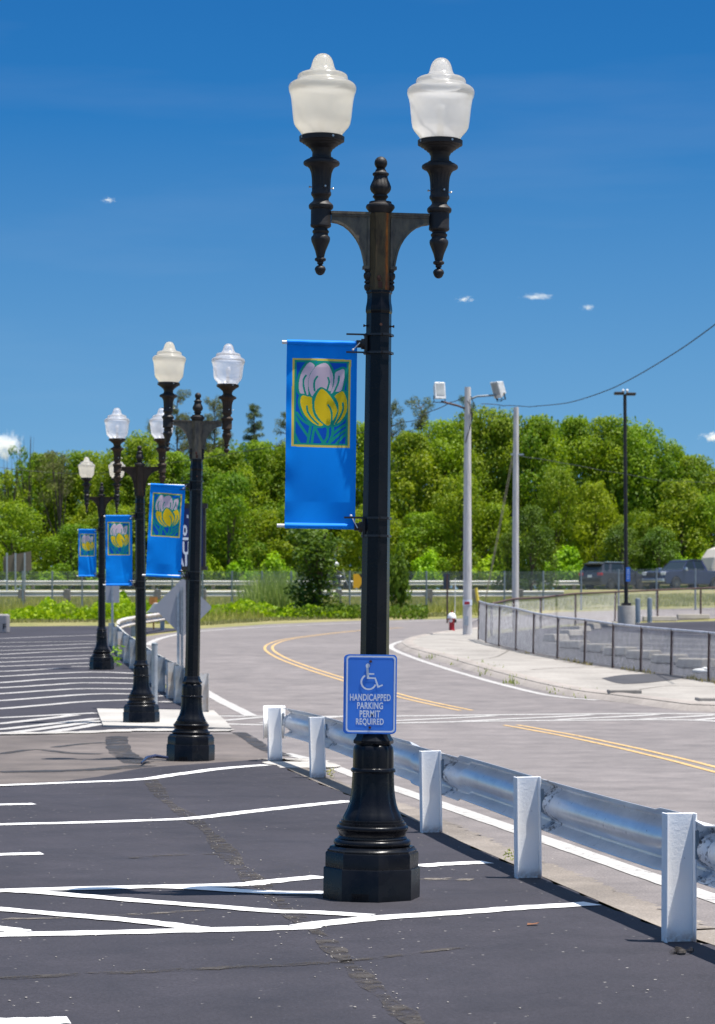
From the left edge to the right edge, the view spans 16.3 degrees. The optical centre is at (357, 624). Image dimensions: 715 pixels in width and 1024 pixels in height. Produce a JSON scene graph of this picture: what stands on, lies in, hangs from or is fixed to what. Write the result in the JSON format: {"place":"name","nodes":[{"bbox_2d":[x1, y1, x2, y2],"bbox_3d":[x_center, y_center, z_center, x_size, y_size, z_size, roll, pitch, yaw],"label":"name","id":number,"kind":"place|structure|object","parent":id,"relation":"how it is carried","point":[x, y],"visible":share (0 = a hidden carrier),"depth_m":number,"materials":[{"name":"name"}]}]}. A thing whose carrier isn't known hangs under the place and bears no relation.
{"place":"outdoors","nodes":[
{"label":"outdoors","id":0,"kind":"place"},
{"bbox_2d":[0,733,267,786],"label":"driveway","id":1,"kind":"structure","parent":0,"point":[230,747],"depth_m":30.01,"materials":[{"name":"beige concrete"}]},
{"bbox_2d":[105,736,148,763],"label":"shadow","id":2,"kind":"object","parent":1,"relation":"on","point":[131,758],"visible":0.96,"depth_m":30.83},
{"bbox_2d":[152,342,244,761],"bbox_3d":[-1.871,-0.826,28.720,1.061,4.825,0.551,1,0,0],"label":"street lamp","id":3,"kind":"object","parent":1,"relation":"on","point":[190,738],"visible":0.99,"depth_m":28.65,"materials":[{"name":"metal"}]},
{"bbox_2d":[142,480,203,580],"bbox_3d":[-2.120,-1.079,28.690,0.686,1.158,0.182,1,0,-6],"label":"banner","id":4,"kind":"object","parent":3,"relation":"attached to","point":[165,529],"visible":1,"depth_m":28.68,"materials":[{"name":"blue fabric"}]},
{"bbox_2d":[10,611,445,625],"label":"dry grass","id":5,"kind":"structure","parent":0,"point":[282,618],"depth_m":107.11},
{"bbox_2d":[0,608,714,927],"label":"road","id":6,"kind":"structure","parent":0,"point":[242,667],"depth_m":38.18,"materials":[{"name":"asphalt"}]},
{"bbox_2d":[0,728,339,767],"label":"painted kerb band","id":7,"kind":"object","parent":6,"relation":"on","point":[292,762],"visible":0.84,"depth_m":35.12,"materials":[{"name":"paint"}]},
{"bbox_2d":[154,579,210,665],"bbox_3d":[-3.255,0.240,46.506,1.056,2.167,0.056,0,0,0],"label":"diamond sign","id":8,"kind":"object","parent":6,"relation":"on","point":[170,607],"visible":0.7,"depth_m":46.53,"materials":[{"name":"metal"}]},
{"bbox_2d":[146,619,714,902],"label":"road edge lines","id":9,"kind":"object","parent":6,"relation":"on","point":[627,868],"visible":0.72,"depth_m":29.56,"materials":[{"name":"paint"}]},
{"bbox_2d":[263,628,714,772],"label":"yellow centre lines","id":10,"kind":"object","parent":6,"relation":"on","point":[265,646],"visible":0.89,"depth_m":36.24,"materials":[{"name":"paint"}]},
{"bbox_2d":[287,767,714,944],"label":"gravel strip","id":11,"kind":"object","parent":6,"relation":"on","point":[648,911],"visible":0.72,"depth_m":15.39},
{"bbox_2d":[0,590,714,945],"bbox_3d":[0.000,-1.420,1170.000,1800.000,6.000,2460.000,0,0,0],"label":"ground","id":12,"kind":"structure","parent":0,"point":[400,618],"depth_m":108.05,"materials":[{"name":"soil"}]},
{"bbox_2d":[0,456,30,589],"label":"leafy tree","id":13,"kind":"object","parent":12,"relation":"on","point":[8,485],"visible":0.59,"depth_m":176.79,"materials":[{"name":"green plant"}]},
{"bbox_2d":[3,551,31,590],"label":"sign board","id":14,"kind":"object","parent":12,"relation":"on","point":[17,562],"visible":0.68,"depth_m":140.00,"materials":[{"name":"metal"}]},
{"bbox_2d":[7,436,44,589],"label":"leafy tree","id":15,"kind":"object","parent":12,"relation":"on","point":[20,464],"visible":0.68,"depth_m":177.79,"materials":[{"name":"green plant"}]},
{"bbox_2d":[0,497,56,589],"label":"leafy tree","id":16,"kind":"object","parent":12,"relation":"on","point":[25,520],"visible":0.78,"depth_m":173.58,"materials":[{"name":"green plant"}]},
{"bbox_2d":[4,451,82,573],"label":"leafy tree","id":17,"kind":"object","parent":12,"relation":"on","point":[38,464],"visible":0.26,"depth_m":182.91,"materials":[{"name":"green plant"}]},
{"bbox_2d":[32,450,75,589],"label":"pine tree","id":18,"kind":"object","parent":12,"relation":"on","point":[60,470],"visible":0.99,"depth_m":175.88,"materials":[{"name":"green plant"}]},
{"bbox_2d":[37,523,105,589],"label":"leafy tree","id":19,"kind":"object","parent":12,"relation":"on","point":[70,531],"visible":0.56,"depth_m":173.66,"materials":[{"name":"green plant"}]},
{"bbox_2d":[35,449,108,589],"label":"leafy tree","id":20,"kind":"object","parent":12,"relation":"on","point":[77,457],"visible":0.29,"depth_m":183.16,"materials":[{"name":"green plant"}]},
{"bbox_2d":[65,459,147,588],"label":"leafy tree","id":21,"kind":"object","parent":12,"relation":"on","point":[103,480],"visible":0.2,"depth_m":180.91,"materials":[{"name":"green plant"}]},
{"bbox_2d":[76,502,153,589],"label":"leafy tree","id":22,"kind":"object","parent":12,"relation":"on","point":[123,511],"visible":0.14,"depth_m":175.58,"materials":[{"name":"green plant"}]},
{"bbox_2d":[0,626,230,734],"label":"car park","id":23,"kind":"structure","parent":12,"relation":"on","point":[37,635],"depth_m":52.16,"materials":[{"name":"asphalt"}]},
{"bbox_2d":[0,635,171,732],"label":"parking lines","id":24,"kind":"object","parent":23,"relation":"on","point":[71,724],"visible":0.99,"depth_m":44.69,"materials":[{"name":"paint"}]},
{"bbox_2d":[78,457,124,669],"bbox_3d":[-5.776,-1.365,56.400,1.061,4.825,0.551,0,0,0],"label":"street lamp","id":25,"kind":"object","parent":23,"relation":"on","point":[101,658],"visible":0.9,"depth_m":56.33,"materials":[{"name":"metal"}]},
{"bbox_2d":[77,527,105,578],"bbox_3d":[-6.014,-1.613,56.372,0.654,1.158,0.182,0,0,-6],"label":"banner","id":26,"kind":"object","parent":25,"relation":"attached to","point":[86,552],"visible":1,"depth_m":56.37,"materials":[{"name":"blue fabric"}]},
{"bbox_2d":[117,603,165,636],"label":"guardrail","id":27,"kind":"object","parent":23,"relation":"on","point":[155,616],"visible":0.55,"depth_m":86.09,"materials":[{"name":"metal"}]},
{"bbox_2d":[108,623,208,711],"bbox_3d":[-4.818,0.750,55.676,0.436,1.582,30.175,0,0,-8],"label":"guardrail","id":28,"kind":"object","parent":23,"relation":"on","point":[174,672],"visible":0.7,"depth_m":47.70,"materials":[{"name":"metal"}]},
{"bbox_2d":[148,503,207,610],"bbox_3d":[-3.020,-0.292,42.060,0.988,3.486,0.160,0,0,0],"label":"navy sign","id":29,"kind":"object","parent":23,"relation":"on","point":[184,565],"visible":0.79,"depth_m":42.00,"materials":[{"name":"navy painted metal"},{"name":"white lettering paint"}]},
{"bbox_2d":[90,429,171,561],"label":"leafy tree","id":30,"kind":"object","parent":12,"relation":"on","point":[132,443],"visible":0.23,"depth_m":180.01,"materials":[{"name":"green plant"}]},
{"bbox_2d":[97,708,231,728],"bbox_3d":[-3.067,1.476,39.111,1.910,0.138,5.754,0,0,-7],"label":"concrete pad","id":31,"kind":"object","parent":12,"relation":"on","point":[114,718],"visible":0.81,"depth_m":38.33,"materials":[{"name":"concrete"}]},
{"bbox_2d":[104,408,173,722],"bbox_3d":[-3.298,-0.876,37.940,1.061,4.825,0.551,0,0,0],"label":"street lamp","id":32,"kind":"object","parent":31,"relation":"on","point":[141,706],"visible":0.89,"depth_m":37.87,"materials":[{"name":"metal"}]},
{"bbox_2d":[103,512,145,588],"bbox_3d":[-3.537,-1.122,37.912,0.654,1.158,0.182,0,0,-6],"label":"banner","id":33,"kind":"object","parent":32,"relation":"attached to","point":[118,550],"visible":1,"depth_m":37.91,"materials":[{"name":"blue fabric"}]},
{"bbox_2d":[151,642,157,704],"bbox_3d":[-3.136,0.864,38.600,0.096,1.169,0.096,0,0,0],"label":"pipe post","id":34,"kind":"object","parent":31,"relation":"on","point":[154,669],"visible":0.88,"depth_m":38.56,"materials":[{"name":"metal"}]},
{"bbox_2d":[153,389,191,478],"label":"pine tree","id":35,"kind":"object","parent":12,"relation":"on","point":[183,448],"visible":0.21,"depth_m":195.66,"materials":[{"name":"green plant"}]},
{"bbox_2d":[145,451,211,580],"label":"leafy tree","id":36,"kind":"object","parent":12,"relation":"on","point":[176,468],"visible":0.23,"depth_m":180.11,"materials":[{"name":"green plant"}]},
{"bbox_2d":[2,590,358,620],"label":"weeds","id":37,"kind":"object","parent":12,"relation":"on","point":[50,609],"visible":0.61,"depth_m":112.08,"materials":[{"name":"green plant"}]},
{"bbox_2d":[201,552,225,589],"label":"bush","id":38,"kind":"object","parent":12,"relation":"on","point":[211,562],"visible":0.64,"depth_m":171.74,"materials":[{"name":"green plant"}]},
{"bbox_2d":[204,395,232,589],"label":"pine tree","id":39,"kind":"object","parent":12,"relation":"on","point":[213,405],"visible":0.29,"depth_m":196.70,"materials":[{"name":"green plant"}]},
{"bbox_2d":[186,447,269,588],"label":"leafy tree","id":40,"kind":"object","parent":12,"relation":"on","point":[232,462],"visible":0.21,"depth_m":180.11,"materials":[{"name":"green plant"}]},
{"bbox_2d":[202,471,269,589],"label":"leafy tree","id":41,"kind":"object","parent":12,"relation":"on","point":[233,487],"visible":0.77,"depth_m":172.97,"materials":[{"name":"green plant"}]},
{"bbox_2d":[224,557,260,589],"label":"bush","id":42,"kind":"object","parent":12,"relation":"on","point":[240,566],"visible":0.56,"depth_m":171.75,"materials":[{"name":"green plant"}]},
{"bbox_2d":[219,439,284,574],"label":"leafy tree","id":43,"kind":"object","parent":12,"relation":"on","point":[253,455],"visible":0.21,"depth_m":182.97,"materials":[{"name":"green plant"}]},
{"bbox_2d":[239,403,264,588],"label":"spruce tree","id":44,"kind":"object","parent":12,"relation":"on","point":[253,409],"visible":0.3,"depth_m":194.91,"materials":[{"name":"green plant"}]},
{"bbox_2d":[226,501,312,589],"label":"leafy tree","id":45,"kind":"object","parent":12,"relation":"on","point":[271,530],"visible":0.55,"depth_m":174.10,"materials":[{"name":"green plant"}]},
{"bbox_2d":[259,550,294,580],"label":"bush","id":46,"kind":"object","parent":12,"relation":"on","point":[272,561],"visible":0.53,"depth_m":171.51,"materials":[{"name":"green plant"}]},
{"bbox_2d":[0,589,563,602],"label":"guardrail","id":47,"kind":"object","parent":12,"relation":"on","point":[218,593],"visible":0.27,"depth_m":126.95,"materials":[{"name":"metal"}]},
{"bbox_2d":[232,565,332,606],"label":"tall grass","id":48,"kind":"structure","parent":12,"relation":"on","point":[274,595],"depth_m":119.49,"materials":[{"name":"plant"}]},
{"bbox_2d":[248,438,336,565],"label":"leafy tree","id":49,"kind":"object","parent":12,"relation":"on","point":[272,462],"visible":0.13,"depth_m":182.72,"materials":[{"name":"green plant"}]},
{"bbox_2d":[265,498,337,589],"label":"leafy tree","id":50,"kind":"object","parent":12,"relation":"on","point":[282,516],"visible":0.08,"depth_m":174.86,"materials":[{"name":"green plant"}]},
{"bbox_2d":[282,528,353,607],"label":"ivy covered tree","id":51,"kind":"object","parent":12,"relation":"on","point":[314,560],"visible":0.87,"depth_m":113.64,"materials":[{"name":"green plant"}]},
{"bbox_2d":[0,580,635,589],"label":"guardrail","id":52,"kind":"object","parent":12,"relation":"on","point":[213,583],"visible":0.25,"depth_m":165.99,"materials":[{"name":"metal"}]},
{"bbox_2d":[0,419,710,589],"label":"woodland","id":53,"kind":"object","parent":12,"relation":"on","point":[220,439],"depth_m":206.38,"materials":[{"name":"green plant"}]},
{"bbox_2d":[0,759,714,1023],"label":"car park","id":54,"kind":"structure","parent":12,"relation":"on","point":[569,965],"depth_m":12.53,"materials":[{"name":"asphalt"}]},
{"bbox_2d":[0,962,328,978],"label":"pavement crack","id":55,"kind":"object","parent":54,"relation":"on","point":[58,975],"visible":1,"depth_m":11.21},
{"bbox_2d":[144,779,272,888],"bbox_3d":[-1.338,1.553,19.974,0.197,0.001,10.744,0,0,-9],"label":"pavement crack","id":56,"kind":"object","parent":54,"relation":"on","point":[158,785],"visible":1,"depth_m":18.03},
{"bbox_2d":[0,765,598,1023],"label":"parking lines","id":57,"kind":"object","parent":54,"relation":"on","point":[179,927],"visible":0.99,"depth_m":13.64,"materials":[{"name":"white paint"}]},
{"bbox_2d":[261,889,424,1023],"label":"pavement crack","id":58,"kind":"object","parent":54,"relation":"on","point":[369,975],"visible":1,"depth_m":11.11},
{"bbox_2d":[289,53,474,902],"bbox_3d":[0.110,-0.827,14.230,1.061,4.825,0.551,1,0,0],"label":"street lamp","id":59,"kind":"object","parent":54,"relation":"on","point":[371,854],"visible":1,"depth_m":14.16,"materials":[{"name":"metal"}]},
{"bbox_2d":[277,333,393,536],"bbox_3d":[-0.124,-1.078,14.202,0.654,1.158,0.182,1,0,-6],"label":"banner","id":60,"kind":"object","parent":59,"relation":"attached to","point":[321,409],"visible":1,"depth_m":14.20,"materials":[{"name":"blue fabric"}]},
{"bbox_2d":[344,654,396,733],"bbox_3d":[0.075,0.394,14.134,0.294,0.447,0.032,1,0,0],"label":"parking sign","id":61,"kind":"object","parent":59,"relation":"attached to","point":[370,693],"visible":1,"depth_m":14.13,"materials":[{"name":"metal"}]},
{"bbox_2d":[263,705,714,942],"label":"guardrail","id":62,"kind":"object","parent":54,"relation":"on","point":[676,848],"visible":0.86,"depth_m":15.30,"materials":[{"name":"metal"}]},
{"bbox_2d":[0,568,714,609],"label":"chain link fence","id":63,"kind":"object","parent":12,"relation":"on","point":[349,585],"visible":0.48,"depth_m":120.97,"materials":[{"name":"metal"}]},
{"bbox_2d":[0,592,714,623],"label":"grass","id":64,"kind":"structure","parent":12,"relation":"on","point":[432,608],"depth_m":125.41,"materials":[{"name":"plant"}]},
{"bbox_2d":[293,603,428,619],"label":"weeds","id":65,"kind":"object","parent":12,"relation":"on","point":[412,613],"visible":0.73,"depth_m":111.88,"materials":[{"name":"green plant"}]},
{"bbox_2d":[332,420,395,573],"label":"leafy tree","id":66,"kind":"object","parent":12,"relation":"on","point":[360,450],"visible":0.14,"depth_m":182.93,"materials":[{"name":"green plant"}]},
{"bbox_2d":[333,504,421,589],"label":"leafy tree","id":67,"kind":"object","parent":12,"relation":"on","point":[356,550],"visible":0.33,"depth_m":174.13,"materials":[{"name":"green plant"}]},
{"bbox_2d":[389,542,412,608],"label":"bush","id":68,"kind":"object","parent":12,"relation":"on","point":[399,588],"visible":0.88,"depth_m":115.67,"materials":[{"name":"green plant"}]},
{"bbox_2d":[355,430,454,588],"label":"leafy tree","id":69,"kind":"object","parent":12,"relation":"on","point":[411,449],"visible":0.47,"depth_m":179.71,"materials":[{"name":"green plant"}]},
{"bbox_2d":[393,395,438,587],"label":"pine tree","id":70,"kind":"object","parent":12,"relation":"on","point":[424,418],"visible":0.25,"depth_m":196.84,"materials":[{"name":"green plant"}]},
{"bbox_2d":[390,510,462,589],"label":"leafy tree","id":71,"kind":"object","parent":12,"relation":"on","point":[422,519],"visible":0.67,"depth_m":173.94,"materials":[{"name":"green plant"}]},
{"bbox_2d":[411,549,442,589],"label":"bush","id":72,"kind":"object","parent":12,"relation":"on","point":[430,558],"visible":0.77,"depth_m":171.70,"materials":[{"name":"green plant"}]},
{"bbox_2d":[403,417,491,587],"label":"leafy tree","id":73,"kind":"object","parent":12,"relation":"on","point":[447,437],"visible":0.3,"depth_m":181.77,"materials":[{"name":"green plant"}]},
{"bbox_2d":[421,468,507,589],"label":"leafy tree","id":74,"kind":"object","parent":12,"relation":"on","point":[456,503],"visible":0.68,"depth_m":174.60,"materials":[{"name":"green plant"}]},
{"bbox_2d":[426,405,519,589],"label":"leafy tree","id":75,"kind":"object","parent":12,"relation":"on","point":[478,424],"visible":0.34,"depth_m":182.62,"materials":[{"name":"green plant"}]},
{"bbox_2d":[472,554,506,589],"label":"bush","id":76,"kind":"object","parent":12,"relation":"on","point":[487,567],"visible":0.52,"depth_m":171.58,"materials":[{"name":"green plant"}]},
{"bbox_2d":[471,502,528,589],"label":"leafy tree","id":77,"kind":"object","parent":12,"relation":"on","point":[505,526],"visible":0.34,"depth_m":175.47,"materials":[{"name":"green plant"}]},
{"bbox_2d":[484,407,523,627],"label":"utility pole","id":78,"kind":"object","parent":12,"relation":"on","point":[515,454],"visible":0.8,"depth_m":95.91,"materials":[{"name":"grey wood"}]},
{"bbox_2d":[471,408,538,556],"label":"leafy tree","id":79,"kind":"object","parent":12,"relation":"on","point":[506,424],"visible":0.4,"depth_m":181.77,"materials":[{"name":"green plant"}]},
{"bbox_2d":[490,531,526,590],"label":"leafy tree","id":80,"kind":"object","parent":12,"relation":"on","point":[505,542],"visible":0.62,"depth_m":139.79,"materials":[{"name":"green plant"}]},
{"bbox_2d":[505,504,560,590],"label":"leafy tree","id":81,"kind":"object","parent":12,"relation":"on","point":[535,526],"visible":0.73,"depth_m":138.77,"materials":[{"name":"green plant"}]},
{"bbox_2d":[499,413,587,585],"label":"leafy tree","id":82,"kind":"object","parent":12,"relation":"on","point":[540,434],"visible":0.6,"depth_m":180.83,"materials":[{"name":"green plant"}]},
{"bbox_2d":[521,457,587,589],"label":"leafy tree","id":83,"kind":"object","parent":12,"relation":"on","point":[553,484],"visible":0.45,"depth_m":174.98,"materials":[{"name":"green plant"}]},
{"bbox_2d":[397,627,714,711],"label":"kerb","id":84,"kind":"structure","parent":12,"relation":"on","point":[666,703],"depth_m":47.46,"materials":[{"name":"concrete"}]},
{"bbox_2d":[544,544,584,589],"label":"bush","id":85,"kind":"object","parent":12,"relation":"on","point":[568,559],"visible":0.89,"depth_m":171.50,"materials":[{"name":"green plant"}]},
{"bbox_2d":[530,414,613,589],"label":"leafy tree","id":86,"kind":"object","parent":12,"relation":"on","point":[575,427],"visible":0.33,"depth_m":182.82,"materials":[{"name":"green plant"}]},
{"bbox_2d":[564,480,623,589],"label":"leafy tree","id":87,"kind":"object","parent":12,"relation":"on","point":[590,493],"visible":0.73,"depth_m":173.30,"materials":[{"name":"green plant"}]},
{"bbox_2d":[487,621,714,681],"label":"car park","id":88,"kind":"structure","parent":12,"relation":"on","point":[595,663],"depth_m":68.74,"materials":[{"name":"asphalt"}]},
{"bbox_2d":[541,622,714,636],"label":"asphalt patch","id":89,"kind":"object","parent":88,"relation":"on","point":[704,626],"visible":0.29,"depth_m":93.82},
{"bbox_2d":[614,389,635,626],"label":"parking light","id":90,"kind":"object","parent":89,"relation":"on","point":[626,612],"visible":0.94,"depth_m":96.93,"materials":[{"name":"metal"}]},
{"bbox_2d":[490,587,714,635],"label":"chain link fence","id":91,"kind":"object","parent":12,"relation":"on","point":[575,601],"visible":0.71,"depth_m":102.49,"materials":[{"name":"metal"}]},
{"bbox_2d":[574,414,641,586],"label":"leafy tree","id":92,"kind":"object","parent":12,"relation":"on","point":[608,429],"visible":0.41,"depth_m":182.46,"materials":[{"name":"green plant"}]},
{"bbox_2d":[579,561,648,589],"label":"suv","id":93,"kind":"object","parent":12,"relation":"on","point":[602,567],"visible":0.77,"depth_m":158.62,"materials":[{"name":"grey paint"}]},
{"bbox_2d":[594,523,646,589],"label":"leafy tree","id":94,"kind":"object","parent":12,"relation":"on","point":[617,533],"visible":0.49,"depth_m":170.47,"materials":[{"name":"green plant"}]},
{"bbox_2d":[597,419,685,571],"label":"leafy tree","id":95,"kind":"object","parent":12,"relation":"on","point":[637,448],"visible":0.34,"depth_m":181.35,"materials":[{"name":"green plant"}]},
{"bbox_2d":[614,503,671,589],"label":"leafy tree","id":96,"kind":"object","parent":12,"relation":"on","point":[644,522],"visible":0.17,"depth_m":175.15,"materials":[{"name":"green plant"}]},
{"bbox_2d":[637,526,681,589],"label":"leafy tree","id":97,"kind":"object","parent":12,"relation":"on","point":[653,539],"visible":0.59,"depth_m":170.52,"materials":[{"name":"green plant"}]},
{"bbox_2d":[634,436,708,588],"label":"leafy tree","id":98,"kind":"object","parent":12,"relation":"on","point":[672,453],"visible":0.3,"depth_m":181.43,"materials":[{"name":"green plant"}]},
{"bbox_2d":[641,559,714,589],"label":"car","id":99,"kind":"object","parent":12,"relation":"on","point":[683,565],"visible":0.73,"depth_m":159.01,"materials":[{"name":"blue paint"}]},
{"bbox_2d":[644,477,714,589],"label":"leafy tree","id":100,"kind":"object","parent":12,"relation":"on","point":[680,490],"visible":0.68,"depth_m":173.55,"materials":[{"name":"green plant"}]},
{"bbox_2d":[659,454,714,589],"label":"leafy tree","id":101,"kind":"object","parent":12,"relation":"on","point":[692,466],"visible":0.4,"depth_m":180.08,"materials":[{"name":"green plant"}]},
{"bbox_2d":[675,488,714,589],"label":"leafy tree","id":102,"kind":"object","parent":12,"relation":"on","point":[710,511],"visible":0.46,"depth_m":173.90,"materials":[{"name":"green plant"}]},
{"bbox_2d":[0,0,714,589],"label":"sky","id":103,"kind":"structure","parent":0,"point":[155,181],"materials":[{"name":"blue"}]},
{"bbox_2d":[402,628,714,704],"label":"pavement","id":104,"kind":"structure","parent":0,"point":[577,674],"depth_m":54.45,"materials":[{"name":"concrete"}]},
{"bbox_2d":[433,381,505,634],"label":"utility pole","id":105,"kind":"object","parent":104,"relation":"on","point":[498,389],"visible":0.98,"depth_m":79.89,"materials":[{"name":"grey metal"}]},
{"bbox_2d":[478,600,714,680],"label":"chain link fence","id":106,"kind":"object","parent":104,"relation":"on","point":[484,627],"visible":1,"depth_m":57.90,"materials":[{"name":"metal"}]},
{"bbox_2d":[603,674,685,683],"bbox_3d":[5.701,1.097,50.578,1.521,0.117,4.001,0,0,22],"label":"pavement patch","id":107,"kind":"object","parent":104,"relation":"on","point":[634,678],"visible":1,"depth_m":50.59,"materials":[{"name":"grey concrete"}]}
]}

